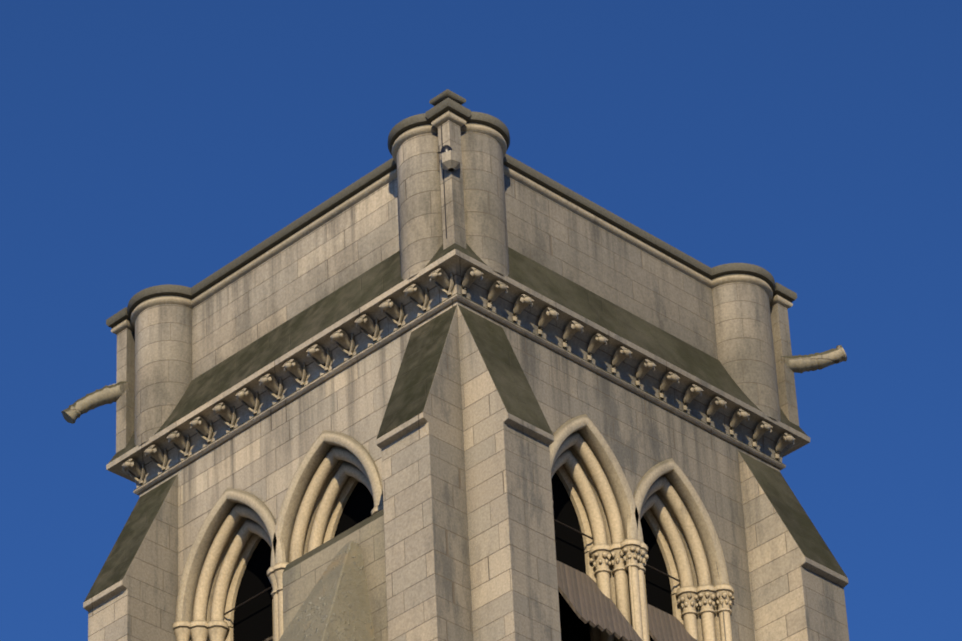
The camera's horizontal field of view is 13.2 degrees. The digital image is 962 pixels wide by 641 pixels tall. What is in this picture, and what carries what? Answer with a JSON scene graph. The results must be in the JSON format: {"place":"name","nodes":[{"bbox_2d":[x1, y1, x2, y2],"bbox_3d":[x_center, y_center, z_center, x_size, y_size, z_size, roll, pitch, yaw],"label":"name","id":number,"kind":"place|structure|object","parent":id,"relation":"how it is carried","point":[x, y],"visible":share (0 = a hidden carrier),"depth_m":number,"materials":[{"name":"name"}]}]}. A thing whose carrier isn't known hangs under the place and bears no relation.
{"place":"outdoors","nodes":[
{"label":"outdoors","id":0,"kind":"place"},
{"bbox_2d":[192,174,717,379],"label":"parapet walls","id":1,"kind":"structure","parent":0,"point":[359,238],"depth_m":63.38,"materials":[{"name":"grey stone"}]},
{"bbox_2d":[106,89,796,334],"bbox_3d":[-0.465,-0.288,65.892,8.010,0.445,8.010,27,-44,-37],"label":"parapet coping","id":2,"kind":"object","parent":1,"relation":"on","point":[446,100],"depth_m":63.78,"materials":[{"name":"grey stone"}]},
{"bbox_2d":[139,301,779,640],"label":"tower belfry walls","id":3,"kind":"structure","parent":0,"point":[262,459],"depth_m":61.69,"materials":[{"name":"beige stone"}]},
{"bbox_2d":[282,509,387,640],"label":"wall","id":4,"kind":"structure","parent":3,"relation":"attached to","point":[301,575],"depth_m":58.61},
{"bbox_2d":[0,0,961,640],"label":"sky","id":5,"kind":"structure","parent":0,"point":[816,145],"materials":[{"name":"blue"}]},
{"label":"ground","id":6,"kind":"structure","parent":0,"visible":0},
{"bbox_3d":[0.859,25.211,48.635,7.300,29.020,7.300,27,-44,-37],"label":"tower","id":7,"kind":"object","parent":6,"relation":"on","visible":0},
{"bbox_2d":[173,504,382,640],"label":"column capitals","id":8,"kind":"object","parent":7,"relation":"attached to","point":[204,630],"visible":0.38,"depth_m":61.70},
{"bbox_2d":[175,431,382,621],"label":"lancet hood moulds","id":9,"kind":"object","parent":7,"relation":"attached to","point":[280,530],"visible":0.94,"depth_m":61.04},
{"bbox_2d":[190,445,372,640],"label":"arch mouldings","id":10,"kind":"object","parent":7,"relation":"attached to","point":[340,473],"visible":0.58,"depth_m":61.13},
{"bbox_2d":[224,586,271,614],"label":"iron tie bars","id":11,"kind":"object","parent":10,"relation":"attached to","point":[248,600],"visible":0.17,"depth_m":61.69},
{"bbox_2d":[279,541,374,640],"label":"pinnacle roof","id":12,"kind":"structure","parent":7,"relation":"attached to","point":[335,606],"depth_m":57.43,"materials":[{"name":"beige stone"}]},
{"bbox_2d":[229,472,675,640],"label":"window openings","id":13,"kind":"object","parent":7,"relation":"on","point":[253,620],"depth_m":61.42,"materials":[{"name":"black"}]},
{"bbox_2d":[106,243,809,494],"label":"cornice","id":14,"kind":"structure","parent":7,"relation":"attached to","point":[319,323],"depth_m":62.17,"materials":[{"name":"stone"}]},
{"bbox_2d":[116,120,798,452],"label":"parapet corner shafts","id":15,"kind":"object","parent":14,"relation":"on","point":[456,234],"visible":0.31,"depth_m":64.62,"materials":[{"name":"grey stone"}]},
{"bbox_2d":[134,132,780,445],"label":"corner turrets","id":16,"kind":"object","parent":14,"relation":"on","point":[163,348],"visible":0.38,"depth_m":63.92,"materials":[{"name":"grey stone"}]},
{"bbox_2d":[61,381,128,423],"bbox_3d":[-6.014,1.277,64.930,1.066,0.787,0.492,-6,-34,4],"label":"gargoyle","id":17,"kind":"object","parent":16,"relation":"attached to","point":[96,398],"visible":0.94,"depth_m":64.79,"materials":[{"name":"stone"}]},
{"bbox_2d":[437,125,451,238],"bbox_3d":[-0.507,-2.119,60.705,0.190,2.080,0.246,27,-44,-37],"label":"cable","id":18,"kind":"object","parent":16,"relation":"attached to","point":[445,148],"visible":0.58,"depth_m":60.84,"materials":[{"name":"black metal"}]},
{"bbox_2d":[441,150,459,171],"bbox_3d":[-0.440,-2.315,60.795,0.309,0.260,0.309,27,-44,-37],"label":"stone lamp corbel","id":19,"kind":"object","parent":16,"relation":"attached to","point":[450,158],"visible":0.98,"depth_m":60.71,"materials":[{"name":"grey stone"}]},
{"bbox_2d":[781,345,846,372],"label":"gargoyle","id":20,"kind":"object","parent":16,"relation":"attached to","point":[809,362],"visible":0.94,"depth_m":65.13,"materials":[{"name":"stone"}]},
{"bbox_2d":[122,267,795,484],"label":"cornice brackets","id":21,"kind":"object","parent":14,"relation":"attached to","point":[496,290],"visible":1,"depth_m":61.89,"materials":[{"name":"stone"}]},
{"bbox_2d":[83,304,848,640],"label":"buttresses","id":22,"kind":"structure","parent":7,"relation":"on","point":[465,438],"depth_m":58.48,"materials":[{"name":"stone"}]},
{"bbox_2d":[556,560,697,640],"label":"louvre boards","id":23,"kind":"object","parent":7,"relation":"attached to","point":[588,601],"visible":0.73,"depth_m":59.52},
{"bbox_2d":[549,414,728,585],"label":"lancet hood moulds","id":24,"kind":"object","parent":7,"relation":"attached to","point":[628,501],"visible":0.77,"depth_m":60.97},
{"bbox_2d":[551,431,731,640],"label":"arch mouldings","id":25,"kind":"object","parent":7,"relation":"attached to","point":[577,468],"visible":0.69,"depth_m":60.92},
{"bbox_2d":[554,519,679,581],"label":"iron tie bars","id":26,"kind":"object","parent":25,"relation":"attached to","point":[575,530],"visible":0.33,"depth_m":60.60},
{"bbox_2d":[589,538,734,617],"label":"column capitals","id":27,"kind":"object","parent":7,"relation":"attached to","point":[705,598],"visible":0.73,"depth_m":60.45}
]}

